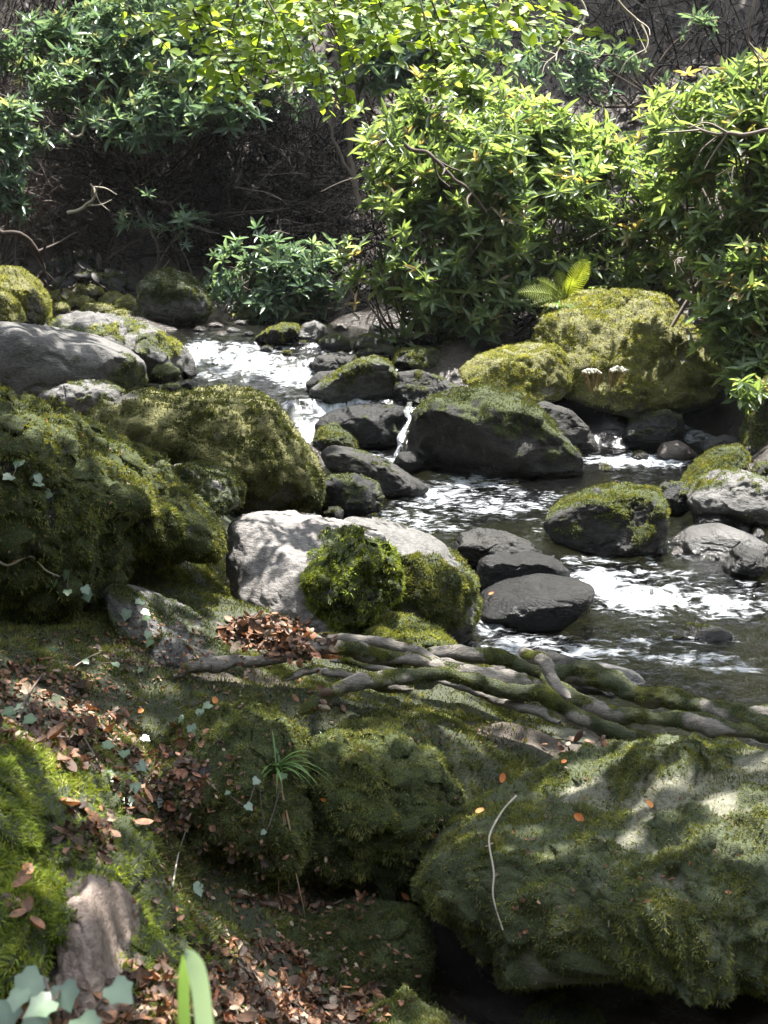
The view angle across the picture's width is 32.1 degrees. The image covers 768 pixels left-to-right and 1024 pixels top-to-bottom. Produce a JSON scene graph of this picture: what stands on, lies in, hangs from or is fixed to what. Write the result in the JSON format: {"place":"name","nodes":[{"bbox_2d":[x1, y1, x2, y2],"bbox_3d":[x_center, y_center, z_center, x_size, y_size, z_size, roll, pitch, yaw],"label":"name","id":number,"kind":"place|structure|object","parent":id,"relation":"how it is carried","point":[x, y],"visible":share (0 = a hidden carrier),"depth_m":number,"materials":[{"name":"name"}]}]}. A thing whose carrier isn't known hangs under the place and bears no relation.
{"place":"outdoors","nodes":[
{"label":"outdoors","id":0,"kind":"place"},
{"bbox_2d":[0,0,767,1023],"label":"ground","id":1,"kind":"structure","parent":0,"point":[472,992],"depth_m":4.71,"materials":[{"name":"soil"}]},
{"bbox_2d":[0,291,26,322],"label":"mossy boulder","id":2,"kind":"object","parent":1,"relation":"on","point":[11,309],"visible":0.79,"depth_m":13.23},
{"bbox_2d":[0,91,50,269],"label":"rhododendron bush","id":3,"kind":"object","parent":1,"relation":"on","point":[10,114],"visible":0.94,"depth_m":16.50,"materials":[{"name":"green plant"}]},
{"bbox_2d":[0,265,52,324],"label":"mossy boulder","id":4,"kind":"object","parent":1,"relation":"on","point":[28,291],"visible":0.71,"depth_m":13.76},
{"bbox_2d":[0,229,74,287],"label":"bare branch","id":5,"kind":"object","parent":1,"relation":"on","point":[36,251],"visible":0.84,"depth_m":15.48,"materials":[{"name":"brown plant"}]},
{"bbox_2d":[0,965,132,1023],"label":"ivy sprig","id":6,"kind":"object","parent":1,"relation":"on","point":[31,983],"visible":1,"depth_m":1.47,"materials":[{"name":"green plant"}]},
{"bbox_2d":[0,321,147,397],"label":"bare slab","id":7,"kind":"structure","parent":1,"relation":"on","point":[35,360],"depth_m":10.58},
{"bbox_2d":[0,383,159,626],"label":"mossy bank rock","id":8,"kind":"object","parent":1,"relation":"on","point":[92,483],"visible":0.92,"depth_m":4.58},
{"bbox_2d":[2,459,52,498],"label":"ivy sprig","id":9,"kind":"object","parent":8,"relation":"on","point":[37,476],"visible":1,"depth_m":4.41,"materials":[{"name":"green plant"}]},
{"bbox_2d":[38,379,125,415],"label":"mossy slab","id":10,"kind":"structure","parent":1,"relation":"on","point":[82,395],"depth_m":9.99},
{"bbox_2d":[0,0,170,154],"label":"bare thicket","id":11,"kind":"object","parent":1,"relation":"on","point":[49,4],"visible":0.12,"depth_m":20.34,"materials":[{"name":"brown plant"}]},
{"bbox_2d":[72,283,103,297],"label":"flat mossy stone","id":12,"kind":"object","parent":1,"relation":"on","point":[91,290],"visible":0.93,"depth_m":15.90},
{"bbox_2d":[46,867,158,1023],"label":"brown stone","id":13,"kind":"object","parent":1,"relation":"on","point":[93,918],"visible":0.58,"depth_m":2.23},
{"bbox_2d":[0,713,217,1023],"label":"mossy mound","id":14,"kind":"object","parent":1,"relation":"on","point":[33,808],"visible":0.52,"depth_m":2.53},
{"bbox_2d":[0,13,241,280],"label":"bare thicket","id":15,"kind":"object","parent":1,"relation":"on","point":[57,192],"visible":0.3,"depth_m":19.37,"materials":[{"name":"brown plant"}]},
{"bbox_2d":[102,734,165,808],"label":"ivy sprig","id":16,"kind":"object","parent":1,"relation":"on","point":[140,765],"visible":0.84,"depth_m":3.65,"materials":[{"name":"green plant"}]},
{"bbox_2d":[69,408,229,573],"bbox_3d":[-1.033,-0.108,5.522,0.800,0.718,1.228,0,12,0],"label":"mossy bank rock","id":17,"kind":"object","parent":1,"relation":"on","point":[183,524],"visible":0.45,"depth_m":5.31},
{"bbox_2d":[112,962,194,1023],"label":"dead leaves","id":18,"kind":"object","parent":1,"relation":"on","point":[175,1015],"visible":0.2,"depth_m":2.19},
{"bbox_2d":[101,185,215,285],"bbox_3d":[-2.873,-3.446,16.900,1.523,1.332,1.411,0,12,0],"label":"rhododendron bush","id":19,"kind":"object","parent":1,"relation":"on","point":[181,217],"visible":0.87,"depth_m":16.75,"materials":[{"name":"green plant"}]},
{"bbox_2d":[134,266,213,326],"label":"mossy boulder","id":20,"kind":"object","parent":1,"relation":"on","point":[170,296],"visible":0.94,"depth_m":14.21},
{"bbox_2d":[102,581,246,677],"bbox_3d":[-0.774,0.439,4.900,0.533,0.384,0.581,-11,16,-41],"label":"sloping rock","id":21,"kind":"object","parent":1,"relation":"on","point":[118,596],"visible":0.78,"depth_m":4.77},
{"bbox_2d":[120,598,153,647],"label":"ivy sprig","id":22,"kind":"object","parent":21,"relation":"on","point":[125,614],"visible":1,"depth_m":4.69,"materials":[{"name":"green plant"}]},
{"bbox_2d":[0,0,349,200],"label":"rhododendron bush","id":23,"kind":"object","parent":1,"relation":"on","point":[110,47],"visible":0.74,"depth_m":17.15,"materials":[{"name":"green plant"}]},
{"bbox_2d":[0,613,386,1023],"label":"leaf litter","id":24,"kind":"object","parent":1,"relation":"on","point":[142,974],"visible":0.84,"depth_m":3.21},
{"bbox_2d":[178,949,213,1023],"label":"broad grass","id":25,"kind":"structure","parent":1,"relation":"on","point":[192,972],"depth_m":1.11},
{"bbox_2d":[85,382,326,513],"bbox_3d":[-1.091,-0.335,8.232,1.472,0.915,1.741,0,12,0],"label":"mossy boulder","id":26,"kind":"object","parent":1,"relation":"on","point":[252,436],"visible":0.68,"depth_m":7.64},
{"bbox_2d":[172,459,246,517],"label":"mossy boulder","id":27,"kind":"object","parent":1,"relation":"on","point":[220,490],"visible":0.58,"depth_m":5.91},
{"bbox_2d":[0,32,442,280],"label":"bare thicket","id":28,"kind":"object","parent":1,"relation":"on","point":[279,178],"visible":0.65,"depth_m":17.48,"materials":[{"name":"brown plant"}]},
{"bbox_2d":[153,699,317,895],"bbox_3d":[-0.439,0.869,4.036,0.564,0.713,1.074,0,12,0],"label":"mossy ledge","id":29,"kind":"object","parent":1,"relation":"on","point":[223,722],"visible":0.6,"depth_m":3.66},
{"bbox_2d":[224,772,287,834],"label":"ivy sprig","id":30,"kind":"object","parent":29,"relation":"on","point":[249,804],"visible":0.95,"depth_m":3.54,"materials":[{"name":"green plant"}]},
{"bbox_2d":[261,732,338,916],"bbox_3d":[-0.275,0.872,3.702,0.309,0.481,0.222,-10,15,-39],"label":"grass tuft","id":31,"kind":"object","parent":29,"relation":"on","point":[277,783],"visible":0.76,"depth_m":3.68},
{"bbox_2d":[0,612,524,1023],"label":"leaf litter","id":32,"kind":"object","parent":1,"relation":"on","point":[231,859],"visible":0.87,"depth_m":3.56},
{"bbox_2d":[214,609,340,667],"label":"leaf litter","id":33,"kind":"object","parent":1,"relation":"on","point":[289,643],"visible":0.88,"depth_m":5.18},
{"bbox_2d":[203,216,363,323],"bbox_3d":[-1.152,-2.640,15.098,1.945,1.398,1.530,0,12,0],"label":"rhododendron bush","id":34,"kind":"object","parent":1,"relation":"on","point":[267,295],"visible":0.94,"depth_m":14.78,"materials":[{"name":"green plant"}]},
{"bbox_2d":[0,557,600,1023],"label":"ground moss","id":35,"kind":"object","parent":1,"relation":"on","point":[420,711],"visible":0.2,"depth_m":4.49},
{"bbox_2d":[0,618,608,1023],"bbox_3d":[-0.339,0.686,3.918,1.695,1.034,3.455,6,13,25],"label":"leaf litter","id":36,"kind":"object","parent":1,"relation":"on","point":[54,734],"visible":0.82,"depth_m":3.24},
{"bbox_2d":[225,510,405,634],"bbox_3d":[-0.308,0.271,5.894,0.821,0.467,1.110,0,12,0],"label":"pale rock","id":37,"kind":"object","parent":1,"relation":"on","point":[327,574],"visible":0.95,"depth_m":5.63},
{"bbox_2d":[310,19,367,215],"bbox_3d":[-0.353,-5.069,16.152,0.674,2.913,1.765,-6,13,-24],"label":"slender trunk","id":38,"kind":"object","parent":1,"relation":"on","point":[349,125],"visible":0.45,"depth_m":15.78,"materials":[{"name":"brown plant"}]},
{"bbox_2d":[322,1,354,196],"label":"slender trunk","id":39,"kind":"object","parent":38,"relation":"attached to","point":[347,168],"visible":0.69,"depth_m":15.73,"materials":[{"name":"brown plant"}]},
{"bbox_2d":[281,664,412,693],"bbox_3d":[-0.126,0.575,4.570,0.458,0.108,0.072,-2,12,-7],"label":"tree root","id":40,"kind":"object","parent":1,"relation":"on","point":[330,672],"visible":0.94,"depth_m":4.55,"materials":[{"name":"brown plant"}]},
{"bbox_2d":[283,893,436,1001],"bbox_3d":[-0.069,1.192,3.619,0.482,0.288,0.488,8,14,32],"label":"mossy rock","id":41,"kind":"object","parent":1,"relation":"on","point":[395,924],"visible":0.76,"depth_m":3.50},
{"bbox_2d":[315,403,406,448],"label":"wet slab","id":42,"kind":"structure","parent":1,"relation":"on","point":[376,426],"depth_m":10.97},
{"bbox_2d":[172,639,550,686],"bbox_3d":[-0.053,0.567,4.744,1.409,0.286,0.143,-4,13,-19],"label":"tree root","id":43,"kind":"object","parent":1,"relation":"on","point":[362,652],"visible":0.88,"depth_m":4.70,"materials":[{"name":"brown plant"}]},
{"bbox_2d":[0,414,740,940],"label":"leaf litter","id":44,"kind":"object","parent":1,"relation":"on","point":[522,900],"visible":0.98,"depth_m":3.53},
{"bbox_2d":[101,0,646,121],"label":"beech tree","id":45,"kind":"object","parent":1,"relation":"on","point":[197,16],"visible":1,"depth_m":6.12,"materials":[{"name":"green plant"}]},
{"bbox_2d":[235,621,518,672],"bbox_3d":[-0.031,0.533,5.144,1.110,0.180,0.139,3,12,15],"label":"tree root","id":46,"kind":"object","parent":1,"relation":"on","point":[385,643],"visible":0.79,"depth_m":5.13,"materials":[{"name":"brown plant"}]},
{"bbox_2d":[0,0,767,305],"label":"leaf litter","id":47,"kind":"object","parent":1,"relation":"on","point":[100,260],"visible":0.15,"depth_m":17.92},
{"bbox_2d":[557,5,721,118],"bbox_3d":[2.982,-5.574,16.537,2.185,1.389,1.374,-4,13,-19],"label":"rhododendron bush","id":48,"kind":"object","parent":47,"relation":"on","point":[580,66],"visible":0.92,"depth_m":16.20,"materials":[{"name":"green plant"}]},
{"bbox_2d":[307,714,467,902],"bbox_3d":[-0.019,0.988,4.264,0.568,0.741,1.049,0,12,0],"label":"mossy ledge","id":49,"kind":"object","parent":1,"relation":"on","point":[385,808],"visible":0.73,"depth_m":3.84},
{"bbox_2d":[359,983,451,1023],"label":"mossy stone","id":50,"kind":"object","parent":1,"relation":"on","point":[417,1010],"visible":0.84,"depth_m":3.08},
{"bbox_2d":[359,610,457,667],"bbox_3d":[0.096,0.547,5.569,0.446,0.227,0.590,0,12,0],"label":"moss hump","id":51,"kind":"object","parent":1,"relation":"on","point":[403,627],"visible":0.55,"depth_m":5.46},
{"bbox_2d":[343,516,483,643],"bbox_3d":[0.115,0.339,6.821,0.777,0.715,1.010,0,12,0],"label":"mossy boulder","id":52,"kind":"object","parent":1,"relation":"on","point":[442,586],"visible":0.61,"depth_m":6.45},
{"bbox_2d":[392,345,439,371],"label":"mossy boulder","id":53,"kind":"object","parent":1,"relation":"on","point":[423,358],"visible":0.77,"depth_m":12.45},
{"bbox_2d":[173,138,691,338],"bbox_3d":[0.049,-2.909,15.453,7.279,2.881,3.792,10,16,40],"label":"bush","id":54,"kind":"object","parent":1,"relation":"on","point":[360,254],"visible":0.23,"depth_m":15.81,"materials":[{"name":"brown plant"}]},
{"bbox_2d":[314,0,573,145],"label":"rhododendron bush","id":55,"kind":"object","parent":1,"relation":"on","point":[380,67],"visible":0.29,"depth_m":15.59,"materials":[{"name":"green plant"}]},
{"bbox_2d":[330,657,560,724],"bbox_3d":[0.215,0.623,4.767,0.908,0.109,0.082,6,14,27],"label":"tree root","id":56,"kind":"object","parent":1,"relation":"on","point":[544,713],"visible":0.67,"depth_m":4.69,"materials":[{"name":"brown plant"}]},
{"bbox_2d":[298,666,659,741],"bbox_3d":[0.331,0.663,4.551,1.258,0.277,0.242,-1,12,-6],"label":"tree root","id":57,"kind":"object","parent":1,"relation":"on","point":[545,695],"visible":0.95,"depth_m":4.54,"materials":[{"name":"brown plant"}]},
{"bbox_2d":[321,62,643,347],"bbox_3d":[1.014,-2.935,13.443,3.329,3.166,2.595,0,12,0],"label":"rhododendron bush","id":58,"kind":"object","parent":1,"relation":"on","point":[508,152],"visible":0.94,"depth_m":12.91,"materials":[{"name":"green plant"}]},
{"bbox_2d":[403,143,503,211],"bbox_3d":[0.717,-3.111,12.400,1.003,0.636,0.522,-2,12,-11],"label":"bare branch","id":59,"kind":"object","parent":58,"relation":"attached to","point":[440,164],"visible":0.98,"depth_m":12.42,"materials":[{"name":"brown plant"}]},
{"bbox_2d":[480,573,594,631],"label":"black rock","id":60,"kind":"object","parent":1,"relation":"on","point":[536,602],"visible":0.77,"depth_m":6.79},
{"bbox_2d":[518,647,570,699],"bbox_3d":[0.611,0.592,4.918,0.087,0.106,0.378,-5,13,-23],"label":"tree root","id":61,"kind":"object","parent":1,"relation":"on","point":[544,662],"visible":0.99,"depth_m":4.92,"materials":[{"name":"brown plant"}]},
{"bbox_2d":[409,732,767,1008],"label":"mossy boulder","id":62,"kind":"object","parent":1,"relation":"on","point":[707,943],"visible":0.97,"depth_m":3.33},
{"bbox_2d":[427,644,767,731],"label":"tree root","id":63,"kind":"object","parent":1,"relation":"on","point":[616,683],"visible":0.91,"depth_m":5.09,"materials":[{"name":"brown plant"}]},
{"bbox_2d":[538,671,767,743],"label":"tree root","id":64,"kind":"object","parent":63,"relation":"attached to","point":[706,724],"visible":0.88,"depth_m":4.77,"materials":[{"name":"brown plant"}]},
{"bbox_2d":[508,109,690,313],"bbox_3d":[2.309,-3.034,13.868,2.659,2.251,2.191,0,12,0],"label":"rhododendron bush","id":65,"kind":"object","parent":1,"relation":"on","point":[654,267],"visible":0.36,"depth_m":13.56,"materials":[{"name":"green plant"}]},
{"bbox_2d":[530,287,725,419],"bbox_3d":[2.178,-1.420,12.136,1.717,1.233,2.216,0,12,0],"label":"mossy boulder","id":66,"kind":"object","parent":1,"relation":"on","point":[604,331],"visible":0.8,"depth_m":11.44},
{"bbox_2d":[518,259,590,307],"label":"fern","id":67,"kind":"object","parent":66,"relation":"on","point":[570,283],"visible":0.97,"depth_m":12.32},
{"bbox_2d":[494,0,767,112],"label":"bare thicket","id":68,"kind":"object","parent":1,"relation":"on","point":[639,5],"visible":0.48,"depth_m":17.20,"materials":[{"name":"brown plant"}]},
{"bbox_2d":[620,43,767,414],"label":"rhododendron bush","id":69,"kind":"object","parent":1,"relation":"on","point":[718,207],"visible":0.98,"depth_m":10.96,"materials":[{"name":"green plant"}]},
{"bbox_2d":[660,110,767,168],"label":"bare branch","id":70,"kind":"object","parent":69,"relation":"attached to","point":[717,135],"visible":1,"depth_m":10.54,"materials":[{"name":"brown plant"}]},
{"bbox_2d":[680,442,751,485],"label":"mossy boulder","id":71,"kind":"object","parent":1,"relation":"on","point":[735,455],"visible":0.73,"depth_m":9.46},
{"bbox_2d":[729,373,767,451],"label":"rhododendron bush","id":72,"kind":"object","parent":1,"relation":"on","point":[754,391],"visible":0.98,"depth_m":9.88,"materials":[{"name":"green plant"}]},
{"bbox_2d":[739,373,767,449],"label":"mossy bank rock","id":73,"kind":"object","parent":1,"relation":"on","point":[757,437],"visible":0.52,"depth_m":10.13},
{"bbox_2d":[746,0,767,102],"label":"bare branch","id":74,"kind":"object","parent":1,"relation":"on","point":[750,45],"visible":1,"depth_m":8.95,"materials":[{"name":"brown plant"}]},
{"bbox_3d":[-2.593,-6.267,11.258,8.341,8.581,9.418,0,12,0],"label":"broadleaf tree","id":75,"kind":"object","parent":1,"relation":"on","visible":0},
{"bbox_2d":[616,0,649,88],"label":"bare branch","id":76,"kind":"object","parent":75,"relation":"attached to","point":[627,11],"visible":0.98,"depth_m":8.53,"materials":[{"name":"brown plant"}]},
{"bbox_2d":[31,273,767,749],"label":"water","id":77,"kind":"structure","parent":0,"point":[631,609],"depth_m":7.90,"materials":[{"name":"grey liquid"}]},
{"bbox_2d":[39,253,108,284],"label":"dark boulder","id":78,"kind":"object","parent":77,"relation":"on","point":[60,263],"visible":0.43,"depth_m":18.17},
{"bbox_2d":[52,264,129,300],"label":"dark boulder","id":79,"kind":"object","parent":77,"relation":"on","point":[113,279],"visible":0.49,"depth_m":16.38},
{"bbox_2d":[44,310,194,379],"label":"flat boulder","id":80,"kind":"object","parent":77,"relation":"on","point":[150,345],"visible":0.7,"depth_m":11.88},
{"bbox_2d":[114,294,137,314],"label":"flat mossy stone","id":81,"kind":"object","parent":77,"relation":"on","point":[126,301],"visible":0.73,"depth_m":15.07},
{"bbox_2d":[147,362,181,385],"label":"mossy stone","id":82,"kind":"object","parent":77,"relation":"on","point":[162,374],"visible":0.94,"depth_m":11.79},
{"bbox_2d":[255,321,300,344],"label":"mossy boulder","id":83,"kind":"object","parent":77,"relation":"on","point":[282,332],"visible":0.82,"depth_m":12.85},
{"bbox_2d":[300,320,329,341],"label":"grey stone","id":84,"kind":"object","parent":77,"relation":"on","point":[315,331],"visible":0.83,"depth_m":12.93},
{"bbox_2d":[308,351,357,372],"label":"wet boulder","id":85,"kind":"object","parent":77,"relation":"on","point":[331,361],"visible":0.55,"depth_m":12.36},
{"bbox_2d":[318,333,351,352],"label":"mossy stone","id":86,"kind":"object","parent":77,"relation":"on","point":[337,342],"visible":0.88,"depth_m":12.72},
{"bbox_2d":[312,421,360,450],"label":"mossy stone","id":87,"kind":"object","parent":77,"relation":"on","point":[330,434],"visible":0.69,"depth_m":10.76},
{"bbox_2d":[316,472,384,516],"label":"dark boulder","id":88,"kind":"object","parent":77,"relation":"on","point":[351,494],"visible":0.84,"depth_m":8.67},
{"bbox_2d":[309,354,397,403],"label":"mossy boulder","id":89,"kind":"object","parent":77,"relation":"on","point":[370,376],"visible":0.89,"depth_m":11.56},
{"bbox_2d":[321,445,428,497],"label":"tilted slab","id":90,"kind":"structure","parent":77,"relation":"on","point":[394,480],"depth_m":9.22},
{"bbox_2d":[355,342,396,357],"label":"mossy stone","id":91,"kind":"object","parent":77,"relation":"on","point":[385,350],"visible":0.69,"depth_m":12.62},
{"bbox_2d":[352,331,384,351],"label":"mossy stone","id":92,"kind":"object","parent":91,"relation":"on","point":[371,339],"visible":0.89,"depth_m":12.66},
{"bbox_2d":[394,402,411,455],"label":"waterfall","id":93,"kind":"structure","parent":77,"relation":"on","point":[401,437],"depth_m":10.85,"materials":[{"name":"grey liquid"}]},
{"bbox_2d":[393,450,429,473],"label":"wet stone","id":94,"kind":"object","parent":77,"relation":"on","point":[412,461],"visible":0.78,"depth_m":10.11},
{"bbox_2d":[393,369,458,405],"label":"angular boulder","id":95,"kind":"object","parent":77,"relation":"on","point":[416,386],"visible":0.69,"depth_m":11.49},
{"bbox_2d":[406,383,584,477],"bbox_3d":[0.843,-0.624,10.296,1.337,0.762,1.248,0,12,0],"label":"mossy boulder","id":96,"kind":"object","parent":77,"relation":"on","point":[488,430],"visible":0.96,"depth_m":9.89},
{"bbox_2d":[453,527,542,567],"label":"gravelly boulder","id":97,"kind":"object","parent":77,"relation":"on","point":[473,547],"visible":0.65,"depth_m":7.67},
{"bbox_2d":[458,341,573,402],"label":"mossy boulder","id":98,"kind":"object","parent":77,"relation":"on","point":[537,372],"visible":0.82,"depth_m":11.25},
{"bbox_2d":[475,551,569,589],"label":"black rock","id":99,"kind":"object","parent":77,"relation":"on","point":[492,569],"visible":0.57,"depth_m":7.30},
{"bbox_2d":[515,649,579,664],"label":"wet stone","id":100,"kind":"object","parent":77,"relation":"on","point":[558,658],"visible":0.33,"depth_m":6.12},
{"bbox_2d":[538,401,599,452],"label":"wet slab","id":101,"kind":"structure","parent":77,"relation":"on","point":[573,426],"depth_m":10.86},
{"bbox_2d":[567,661,645,698],"bbox_3d":[0.933,0.715,5.627,0.349,0.119,0.352,-9,15,-38],"label":"root","id":102,"kind":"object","parent":77,"relation":"on","point":[634,677],"depth_m":5.54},
{"bbox_2d":[543,481,671,557],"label":"mossy boulder","id":103,"kind":"object","parent":77,"relation":"on","point":[623,519],"visible":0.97,"depth_m":7.90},
{"bbox_2d":[621,408,686,448],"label":"dark boulder","id":104,"kind":"object","parent":77,"relation":"on","point":[654,429],"visible":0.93,"depth_m":10.97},
{"bbox_2d":[658,480,690,515],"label":"dark stone","id":105,"kind":"object","parent":77,"relation":"on","point":[675,493],"visible":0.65,"depth_m":8.74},
{"bbox_2d":[656,440,697,460],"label":"wet stone","id":106,"kind":"object","parent":77,"relation":"on","point":[676,450],"visible":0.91,"depth_m":10.55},
{"bbox_2d":[651,621,732,642],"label":"sunken rock","id":107,"kind":"object","parent":77,"relation":"on","point":[706,633],"visible":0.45,"depth_m":6.66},
{"bbox_2d":[693,514,730,524],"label":"rounded stone","id":108,"kind":"object","parent":77,"relation":"on","point":[714,518],"visible":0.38,"depth_m":8.43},
{"bbox_2d":[701,435,735,451],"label":"wet stone","id":109,"kind":"object","parent":77,"relation":"on","point":[710,442],"visible":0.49,"depth_m":10.81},
{"bbox_2d":[672,523,767,561],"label":"flat slab","id":110,"kind":"structure","parent":77,"relation":"on","point":[718,541],"depth_m":7.88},
{"bbox_2d":[686,466,767,528],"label":"mossy slab","id":111,"kind":"structure","parent":77,"relation":"on","point":[737,495],"depth_m":8.42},
{"bbox_2d":[722,544,767,578],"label":"grey stone","id":112,"kind":"object","parent":77,"relation":"on","point":[744,560],"visible":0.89,"depth_m":7.53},
{"bbox_2d":[518,989,605,1023],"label":"mossy stone","id":113,"kind":"object","parent":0,"point":[555,1007],"visible":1,"depth_m":3.50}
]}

